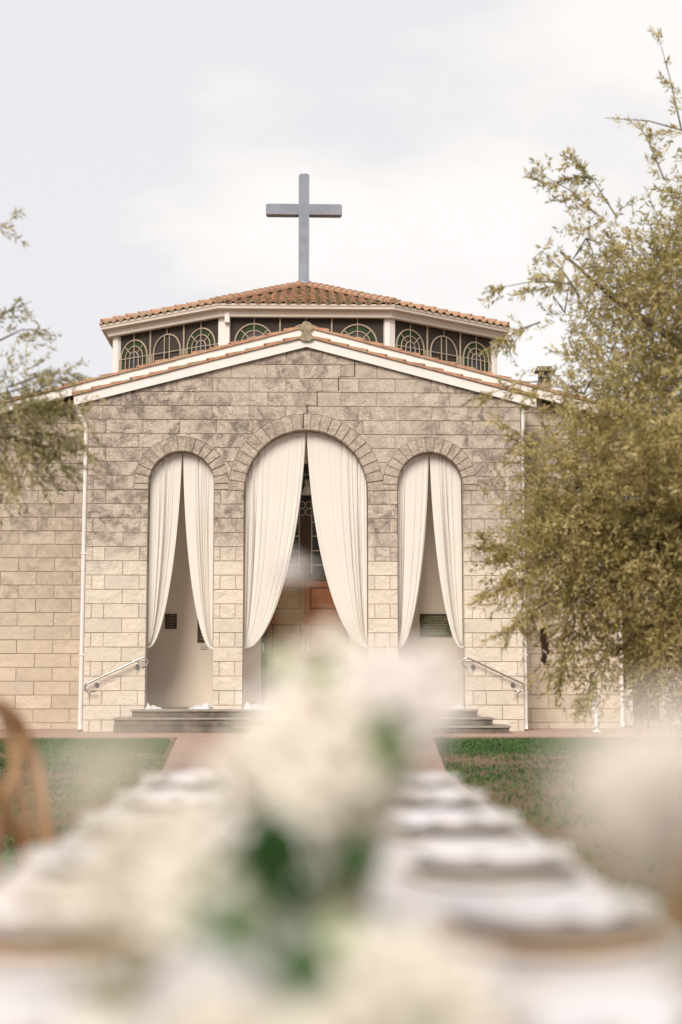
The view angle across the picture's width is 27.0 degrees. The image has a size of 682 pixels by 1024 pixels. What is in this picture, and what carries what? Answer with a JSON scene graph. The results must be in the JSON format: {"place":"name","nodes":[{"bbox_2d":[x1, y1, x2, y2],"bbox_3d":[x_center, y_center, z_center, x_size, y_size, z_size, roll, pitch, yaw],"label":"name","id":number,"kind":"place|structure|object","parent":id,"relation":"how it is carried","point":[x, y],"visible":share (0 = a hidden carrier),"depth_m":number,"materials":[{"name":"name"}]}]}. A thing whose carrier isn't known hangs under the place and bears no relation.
{"place":"outdoors","nodes":[
{"label":"outdoors","id":0,"kind":"place"},
{"bbox_2d":[0,699,53,864],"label":"dining chair","id":1,"kind":"object","parent":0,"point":[12,721],"visible":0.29,"depth_m":3.37,"materials":[{"name":"wood"}]},
{"bbox_2d":[160,737,467,788],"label":"path","id":2,"kind":"structure","parent":0,"point":[188,754],"depth_m":18.31,"materials":[{"name":"pink concrete"}]},
{"bbox_2d":[664,852,681,935],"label":"dining chair","id":3,"kind":"object","parent":2,"relation":"on","point":[670,897],"visible":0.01,"depth_m":2.73,"materials":[{"name":"brown wood"}]},
{"bbox_2d":[0,728,636,738],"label":"front path","id":4,"kind":"structure","parent":0,"point":[556,732],"depth_m":25.46,"materials":[{"name":"pink concrete"}]},
{"bbox_2d":[113,709,510,732],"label":"entrance steps","id":5,"kind":"structure","parent":4,"relation":"on","point":[200,720],"depth_m":25.71,"materials":[{"name":"stone"}]},
{"bbox_2d":[145,703,162,708],"bbox_3d":[-3.470,3.595,26.378,0.310,0.117,0.420,0,-6,-2],"label":"fabric heap","id":6,"kind":"object","parent":5,"relation":"on","point":[148,706],"visible":1,"depth_m":26.25,"materials":[{"name":"fabric"}]},
{"bbox_2d":[189,703,211,708],"bbox_3d":[-2.615,3.595,26.401,0.420,0.122,0.420,0,-6,-2],"label":"fabric heap","id":7,"kind":"object","parent":5,"relation":"on","point":[205,706],"visible":1,"depth_m":26.27,"materials":[{"name":"fabric"}]},
{"bbox_2d":[591,692,601,731],"bbox_3d":[4.676,3.639,26.095,0.240,0.790,0.208,0,-6,-2],"label":"garden light","id":8,"kind":"object","parent":4,"relation":"on","point":[595,717],"visible":0.41,"depth_m":26.05,"materials":[{"name":"white metal"}]},
{"bbox_2d":[0,737,671,921],"bbox_3d":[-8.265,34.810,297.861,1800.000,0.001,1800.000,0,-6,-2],"label":"ground","id":9,"kind":"structure","parent":0,"point":[618,870],"depth_m":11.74,"materials":[{"name":"plant"}]},
{"bbox_2d":[0,206,106,538],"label":"olive tree","id":10,"kind":"object","parent":9,"relation":"on","point":[19,442],"visible":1,"depth_m":12.07,"materials":[{"name":"green plant"}]},
{"bbox_2d":[0,737,636,739],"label":"path edging","id":11,"kind":"object","parent":9,"relation":"on","point":[174,738],"visible":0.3,"depth_m":24.08,"materials":[{"name":"concrete"}]},
{"bbox_2d":[461,25,681,736],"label":"olive tree","id":12,"kind":"object","parent":9,"relation":"on","point":[650,445],"visible":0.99,"depth_m":13.95,"materials":[{"name":"green plant"}]},
{"bbox_2d":[539,628,548,663],"bbox_3d":[2.003,1.319,14.001,0.096,0.358,0.081,0,-6,-2],"label":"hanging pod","id":13,"kind":"object","parent":12,"relation":"hanging from","point":[544,645],"visible":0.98,"depth_m":13.98,"materials":[{"name":"black plant"}]},
{"bbox_2d":[0,281,681,731],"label":"church","id":14,"kind":"structure","parent":0,"point":[226,389],"depth_m":27.16,"materials":[{"name":"stone"}]},
{"bbox_2d":[84,657,148,692],"bbox_3d":[-4.155,3.015,26.347,1.183,0.657,0.122,0,-6,-2],"label":"handrail","id":15,"kind":"object","parent":14,"relation":"attached to","point":[110,672],"visible":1,"depth_m":26.31,"materials":[{"name":"silver metal"}]},
{"bbox_2d":[119,331,151,369],"bbox_3d":[-4.834,-3.193,33.360,1.043,2.000,0.103,-4,-8,34],"label":"window","id":16,"kind":"structure","parent":14,"relation":"in","point":[135,348],"depth_m":33.41,"materials":[{"name":"glass"}]},
{"bbox_2d":[147,453,181,647],"bbox_3d":[-3.339,0.718,26.868,0.616,3.710,0.131,0,-6,-2],"label":"curtain","id":17,"kind":"object","parent":14,"relation":"hanging from","point":[165,482],"visible":1,"depth_m":26.92,"materials":[{"name":"white fabric"}]},
{"bbox_2d":[151,325,184,362],"bbox_3d":[-3.992,-3.258,32.786,1.043,2.000,0.103,-4,-8,34],"label":"window","id":18,"kind":"structure","parent":14,"relation":"in","point":[167,343],"depth_m":32.85,"materials":[{"name":"glass"}]},
{"bbox_2d":[165,614,176,628],"bbox_3d":[-3.363,2.162,28.135,0.230,0.295,0.029,0,-6,-2],"label":"plaque","id":19,"kind":"object","parent":14,"relation":"attached to","point":[170,621],"visible":1,"depth_m":28.12,"materials":[{"name":"brown metal"}]},
{"bbox_2d":[183,453,213,648],"bbox_3d":[-2.700,0.732,26.906,0.616,3.730,0.126,0,-6,-2],"label":"curtain","id":20,"kind":"object","parent":14,"relation":"hanging from","point":[199,494],"visible":1,"depth_m":26.94,"materials":[{"name":"white fabric"}]},
{"bbox_2d":[184,319,217,354],"bbox_3d":[-3.158,-3.322,32.220,1.021,2.000,0.097,-4,-8,34],"label":"window","id":21,"kind":"structure","parent":14,"relation":"in","point":[202,335],"depth_m":32.28,"materials":[{"name":"glass"}]},
{"bbox_2d":[200,644,206,648],"bbox_3d":[-2.713,2.658,28.098,0.130,0.100,0.030,0,-6,-2],"label":"power switch","id":22,"kind":"object","parent":14,"relation":"attached to","point":[203,646],"visible":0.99,"depth_m":28.09,"materials":[{"name":"white plastic"}]},
{"bbox_2d":[197,618,213,641],"bbox_3d":[-2.668,2.315,28.137,0.340,0.520,0.029,0,-6,-2],"label":"plaque","id":23,"kind":"object","parent":14,"relation":"attached to","point":[200,638],"visible":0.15,"depth_m":28.11,"materials":[{"name":"brown metal"}]},
{"bbox_2d":[230,318,280,341],"bbox_3d":[-1.940,-3.359,31.887,1.181,2.000,0.102,0,-6,-2],"label":"window","id":24,"kind":"structure","parent":14,"relation":"in","point":[240,328],"depth_m":31.96,"materials":[{"name":"glass"}]},
{"bbox_2d":[243,432,305,649],"bbox_3d":[-1.259,0.527,26.950,1.164,4.148,0.133,0,-6,-2],"label":"curtain","id":25,"kind":"object","parent":14,"relation":"hanging from","point":[273,488],"visible":0.96,"depth_m":27.00,"materials":[{"name":"white fabric"}]},
{"bbox_2d":[267,580,304,706],"bbox_3d":[-1.085,2.605,28.262,0.751,2.503,0.110,0,-6,-2],"label":"door","id":26,"kind":"structure","parent":14,"relation":"in","point":[279,628],"depth_m":28.32,"materials":[{"name":"brown wood"}]},
{"bbox_2d":[266,174,341,282],"bbox_3d":[-0.942,-7.143,36.118,1.930,2.910,0.600,0,-6,-2],"label":"cross","id":27,"kind":"object","parent":14,"relation":"on","point":[304,210],"visible":0.83,"depth_m":36.04,"materials":[{"name":"grey paint"}]},
{"bbox_2d":[301,448,310,494],"bbox_3d":[-0.669,-1.050,28.189,0.250,1.420,0.250,0,-6,-2],"label":"pendant lamp","id":28,"kind":"object","parent":14,"relation":"hanging from","point":[306,490],"visible":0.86,"depth_m":28.08,"materials":[{"name":"paint"}]},
{"bbox_2d":[281,318,332,331],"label":"window","id":29,"kind":"structure","parent":14,"relation":"in","point":[285,323],"depth_m":32.02,"materials":[{"name":"glass"}]},
{"bbox_2d":[291,469,324,573],"bbox_3d":[-0.708,0.191,28.565,1.506,2.118,0.052,0,-6,-2],"label":"fanlight window","id":30,"kind":"structure","parent":14,"relation":"in","point":[306,548],"depth_m":28.52,"materials":[{"name":"black glass"}]},
{"bbox_2d":[305,580,342,683],"bbox_3d":[-0.330,2.607,28.283,0.751,2.503,0.110,0,-6,-2],"label":"door","id":31,"kind":"structure","parent":14,"relation":"in","point":[320,605],"depth_m":28.36,"materials":[{"name":"brown wood"}]},
{"bbox_2d":[307,432,367,647],"bbox_3d":[-0.072,0.517,26.999,1.164,4.118,0.110,0,-6,-2],"label":"curtain","id":32,"kind":"object","parent":14,"relation":"hanging from","point":[338,488],"visible":0.94,"depth_m":27.03,"materials":[{"name":"white fabric"}]},
{"bbox_2d":[333,319,382,342],"bbox_3d":[0.373,-3.352,31.951,1.162,2.000,0.099,0,-6,-2],"label":"window","id":33,"kind":"structure","parent":14,"relation":"in","point":[370,329],"depth_m":32.03,"materials":[{"name":"glass"}]},
{"bbox_2d":[395,321,427,355],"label":"window","id":34,"kind":"structure","parent":14,"relation":"in","point":[410,337],"depth_m":32.44,"materials":[{"name":"glass"}]},
{"bbox_2d":[398,454,427,646],"bbox_3d":[1.369,0.744,27.015,0.616,3.730,0.098,0,-6,-2],"label":"curtain","id":35,"kind":"object","parent":14,"relation":"hanging from","point":[412,490],"visible":0.99,"depth_m":27.04,"materials":[{"name":"white fabric"}]},
{"bbox_2d":[420,614,451,636],"bbox_3d":[1.882,2.250,28.270,0.635,0.450,0.029,0,-6,-2],"label":"plaque","id":36,"kind":"object","parent":14,"relation":"attached to","point":[430,624],"visible":0.84,"depth_m":28.26,"materials":[{"name":"green metal"}]},
{"bbox_2d":[428,327,460,364],"bbox_3d":[2.378,-3.236,32.974,1.043,2.000,0.100,5,-8,-37],"label":"window","id":37,"kind":"structure","parent":14,"relation":"in","point":[444,345],"depth_m":33.05,"materials":[{"name":"glass"}]},
{"bbox_2d":[430,454,462,647],"bbox_3d":[2.009,0.735,27.024,0.616,3.710,0.112,0,-6,-2],"label":"curtain","id":38,"kind":"object","parent":14,"relation":"hanging from","point":[446,490],"visible":1,"depth_m":27.06,"materials":[{"name":"white fabric"}]},
{"bbox_2d":[461,334,491,371],"bbox_3d":[3.178,-3.167,33.586,1.021,2.000,0.097,5,-8,-37],"label":"window","id":39,"kind":"structure","parent":14,"relation":"in","point":[471,346],"depth_m":33.63,"materials":[{"name":"glass"}]},
{"bbox_2d":[462,657,524,691],"bbox_3d":[2.839,3.037,26.538,1.183,0.657,0.122,0,-6,-2],"label":"handrail","id":40,"kind":"object","parent":14,"relation":"attached to","point":[503,674],"visible":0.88,"depth_m":26.49,"materials":[{"name":"silver metal"}]},
{"bbox_2d":[534,366,553,388],"bbox_3d":[4.809,-2.398,33.627,0.400,2.080,0.400,0,-6,-2],"label":"chimney","id":41,"kind":"object","parent":14,"relation":"on","point":[539,368],"visible":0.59,"depth_m":33.58,"materials":[{"name":"beige stone"}]},
{"bbox_2d":[622,616,661,708],"bbox_3d":[6.089,3.212,29.351,1.000,2.170,0.095,0,-6,-2],"label":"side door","id":42,"kind":"structure","parent":14,"relation":"in","point":[660,705],"depth_m":29.31,"materials":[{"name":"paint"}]},
{"bbox_2d":[0,0,681,498],"label":"sky","id":43,"kind":"structure","parent":0,"point":[145,145],"materials":[{"name":"white"}]},
{"bbox_3d":[-0.073,1.005,2.552,0.980,0.736,4.180,0,-6,-2],"label":"banquet table","id":44,"kind":"object","parent":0,"visible":0},
{"bbox_2d":[0,776,681,1023],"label":"tablecloth","id":45,"kind":"object","parent":44,"relation":"on","point":[202,966],"visible":0.12,"depth_m":1.68,"materials":[{"name":"fabric"}]},
{"bbox_2d":[0,925,150,960],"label":"charger plate","id":46,"kind":"object","parent":45,"relation":"on","point":[19,949],"visible":0.27,"depth_m":1.70,"materials":[{"name":"brown wood"}]},
{"bbox_2d":[0,890,101,938],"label":"dinner plate","id":47,"kind":"object","parent":46,"relation":"on","point":[17,930],"visible":0.22,"depth_m":1.69,"materials":[{"name":"white ceramic"}]},
{"bbox_2d":[0,892,156,922],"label":"napkin","id":48,"kind":"object","parent":47,"relation":"on","point":[12,918],"visible":0.08,"depth_m":1.73,"materials":[{"name":"fabric"}]},
{"bbox_2d":[25,864,138,883],"bbox_3d":[-0.382,0.598,2.358,0.298,0.013,0.298,0,-6,-2],"label":"charger plate","id":49,"kind":"object","parent":45,"relation":"on","point":[62,876],"visible":0.06,"depth_m":2.31,"materials":[{"name":"beige ceramic"}]},
{"bbox_2d":[24,841,134,872],"bbox_3d":[-0.386,0.576,2.365,0.278,0.027,0.278,0,-6,-2],"label":"dinner plate","id":50,"kind":"object","parent":49,"relation":"on","point":[36,854],"visible":0.32,"depth_m":2.34,"materials":[{"name":"white ceramic"}]},
{"bbox_2d":[42,844,93,859],"bbox_3d":[-0.360,0.557,2.346,0.250,0.028,0.190,-1,-7,13],"label":"napkin","id":51,"kind":"object","parent":50,"relation":"on","point":[61,856],"visible":0.06,"depth_m":2.30,"materials":[{"name":"fabric"}]},
{"bbox_2d":[74,828,105,841],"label":"charger plate","id":52,"kind":"object","parent":45,"relation":"on","point":[88,834],"visible":0.12,"depth_m":2.88,"materials":[{"name":"beige"}]},
{"bbox_2d":[78,812,128,831],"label":"dinner plate","id":53,"kind":"object","parent":52,"relation":"on","point":[89,820],"visible":0.16,"depth_m":2.90,"materials":[{"name":"white ceramic"}]},
{"bbox_2d":[101,808,132,822],"bbox_3d":[-0.377,0.620,2.894,0.250,0.026,0.190,-1,-6,6],"label":"napkin","id":54,"kind":"object","parent":53,"relation":"on","point":[118,814],"visible":0.06,"depth_m":2.92,"materials":[{"name":"fabric"}]},
{"bbox_2d":[46,723,175,1023],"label":"flower arrangement","id":55,"kind":"object","parent":45,"relation":"on","point":[110,757],"visible":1,"depth_m":0.65,"materials":[{"name":"white plant"}]},
{"bbox_2d":[0,789,280,1023],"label":"flower arrangement","id":56,"kind":"object","parent":45,"relation":"on","point":[188,840],"visible":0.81,"depth_m":1.18,"materials":[{"name":"white plant"}]},
{"bbox_2d":[110,803,229,811],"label":"charger plate","id":57,"kind":"object","parent":45,"relation":"on","point":[129,806],"visible":0.12,"depth_m":3.46,"materials":[{"name":"white ceramic"}]},
{"bbox_2d":[117,789,215,806],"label":"dinner plate","id":58,"kind":"object","parent":57,"relation":"on","point":[148,802],"visible":0.26,"depth_m":3.36,"materials":[{"name":"white ceramic"}]},
{"bbox_2d":[131,787,217,801],"bbox_3d":[-0.392,0.682,3.455,0.250,0.028,0.190,1,-6,-6],"label":"napkin","id":59,"kind":"object","parent":58,"relation":"on","point":[171,792],"visible":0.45,"depth_m":3.43,"materials":[{"name":"fabric"}]},
{"bbox_2d":[138,784,227,789],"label":"charger plate","id":60,"kind":"object","parent":45,"relation":"on","point":[158,787],"visible":0.16,"depth_m":4.03,"materials":[{"name":"white ceramic"}]},
{"bbox_2d":[140,773,237,787],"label":"dinner plate","id":61,"kind":"object","parent":60,"relation":"on","point":[165,783],"visible":0.59,"depth_m":3.95,"materials":[{"name":"white ceramic"}]},
{"bbox_2d":[155,770,236,783],"bbox_3d":[-0.407,0.748,4.034,0.250,0.028,0.190,-2,-7,16],"label":"napkin","id":62,"kind":"object","parent":61,"relation":"on","point":[196,775],"visible":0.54,"depth_m":3.99,"materials":[{"name":"fabric"}]},
{"bbox_2d":[212,744,276,836],"bbox_3d":[-0.160,0.516,2.515,0.147,0.210,0.142,-1,-7,7],"label":"flower arrangement","id":63,"kind":"object","parent":45,"relation":"on","point":[222,795],"visible":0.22,"depth_m":2.51,"materials":[{"name":"white plant"}]},
{"bbox_2d":[199,554,470,949],"bbox_3d":[0.000,0.256,1.408,0.279,0.479,0.662,0,-6,-2],"label":"flower arrangement","id":64,"kind":"object","parent":45,"relation":"on","point":[376,728],"visible":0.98,"depth_m":1.33,"materials":[{"name":"white plant"}]},
{"bbox_2d":[164,891,507,1023],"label":"flower arrangement","id":65,"kind":"object","parent":45,"relation":"on","point":[348,968],"visible":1,"depth_m":0.97,"materials":[{"name":"white plant"}]},
{"bbox_2d":[385,801,489,811],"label":"charger plate","id":66,"kind":"object","parent":45,"relation":"on","point":[472,806],"visible":0.27,"depth_m":3.46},
{"bbox_2d":[386,788,487,806],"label":"dinner plate","id":67,"kind":"object","parent":66,"relation":"on","point":[475,795],"visible":0.52,"depth_m":3.40,"materials":[{"name":"white ceramic"}]},
{"bbox_2d":[403,787,469,797],"bbox_3d":[0.199,0.685,3.466,0.250,0.026,0.190,1,-7,-9],"label":"napkin","id":68,"kind":"object","parent":67,"relation":"on","point":[437,792],"visible":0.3,"depth_m":3.43,"materials":[{"name":"fabric"}]},
{"bbox_2d":[427,784,463,788],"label":"charger plate","id":69,"kind":"object","parent":45,"relation":"on","point":[452,786],"visible":0.1,"depth_m":4.10,"materials":[{"name":"white ceramic"}]},
{"bbox_2d":[416,772,460,786],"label":"dinner plate","id":70,"kind":"object","parent":69,"relation":"on","point":[448,779],"visible":0.35,"depth_m":3.98,"materials":[{"name":"white ceramic"}]},
{"bbox_2d":[414,772,443,778],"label":"napkin","id":71,"kind":"object","parent":70,"relation":"on","point":[425,775],"visible":0.29,"depth_m":4.02,"materials":[{"name":"fabric"}]},
{"bbox_2d":[388,825,526,842],"bbox_3d":[0.233,0.663,2.932,0.298,0.013,0.298,0,-6,-2],"label":"charger plate","id":72,"kind":"object","parent":45,"relation":"on","point":[403,833],"visible":0.52,"depth_m":2.87,"materials":[{"name":"white ceramic"}]},
{"bbox_2d":[394,809,522,832],"bbox_3d":[0.237,0.641,2.938,0.278,0.027,0.278,0,-6,-2],"label":"dinner plate","id":73,"kind":"object","parent":72,"relation":"on","point":[509,819],"visible":0.6,"depth_m":2.84,"materials":[{"name":"white ceramic"}]},
{"bbox_2d":[384,807,503,827],"bbox_3d":[0.212,0.622,2.918,0.250,0.028,0.190,2,-7,-21],"label":"napkin","id":74,"kind":"object","parent":73,"relation":"on","point":[420,818],"visible":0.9,"depth_m":2.88,"materials":[{"name":"fabric"}]},
{"bbox_2d":[401,860,579,887],"bbox_3d":[0.248,0.600,2.375,0.298,0.013,0.298,0,-6,-2],"label":"charger plate","id":75,"kind":"object","parent":45,"relation":"on","point":[555,873],"visible":0.77,"depth_m":2.30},
{"bbox_2d":[409,839,574,871],"bbox_3d":[0.252,0.578,2.382,0.278,0.027,0.278,0,-6,-2],"label":"dinner plate","id":76,"kind":"object","parent":75,"relation":"on","point":[561,853],"visible":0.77,"depth_m":2.29,"materials":[{"name":"white ceramic"}]},
{"bbox_2d":[405,839,552,863],"bbox_3d":[0.229,0.558,2.359,0.250,0.028,0.190,0,-6,0],"label":"napkin","id":77,"kind":"object","parent":76,"relation":"on","point":[470,848],"visible":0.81,"depth_m":2.33,"materials":[{"name":"fabric"}]},
{"bbox_2d":[431,916,665,957],"bbox_3d":[0.264,0.537,1.819,0.298,0.013,0.298,0,-6,-2],"label":"charger plate","id":78,"kind":"object","parent":45,"relation":"on","point":[634,938],"visible":0.63,"depth_m":1.74,"materials":[{"name":"brown wood"}]},
{"bbox_2d":[443,886,655,935],"bbox_3d":[0.268,0.515,1.826,0.278,0.027,0.278,0,-6,-2],"label":"dinner plate","id":79,"kind":"object","parent":78,"relation":"on","point":[642,907],"visible":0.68,"depth_m":1.74,"materials":[{"name":"white ceramic"}]},
{"bbox_2d":[432,888,636,925],"bbox_3d":[0.246,0.496,1.798,0.250,0.026,0.190,2,-7,-15],"label":"napkin","id":80,"kind":"object","parent":79,"relation":"on","point":[558,904],"visible":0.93,"depth_m":1.77,"materials":[{"name":"fabric"}]},
{"bbox_2d":[555,702,681,968],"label":"flower arrangement","id":81,"kind":"object","parent":45,"relation":"on","point":[628,795],"visible":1,"depth_m":0.63,"materials":[{"name":"white plant"}]},
{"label":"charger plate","id":82,"kind":"object","parent":45,"relation":"on","visible":0},
{"bbox_2d":[504,971,681,1023],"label":"dinner plate","id":83,"kind":"object","parent":82,"relation":"on","point":[542,987],"visible":0.41,"depth_m":1.38,"materials":[{"name":"white ceramic"}]},
{"bbox_2d":[498,981,681,1023],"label":"napkin","id":84,"kind":"object","parent":83,"relation":"on","point":[608,1002],"visible":0.96,"depth_m":1.25,"materials":[{"name":"fabric"}]},
{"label":"charger plate","id":85,"kind":"object","parent":45,"relation":"on","visible":0},
{"bbox_2d":[0,975,87,998],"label":"dinner plate","id":86,"kind":"object","parent":85,"relation":"on","point":[59,990],"visible":0.28,"depth_m":1.36,"materials":[{"name":"white ceramic"}]},
{"bbox_2d":[0,986,62,1023],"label":"napkin","id":87,"kind":"object","parent":86,"relation":"on","point":[30,1005],"visible":0.77,"depth_m":1.23,"materials":[{"name":"fabric"}]}
]}

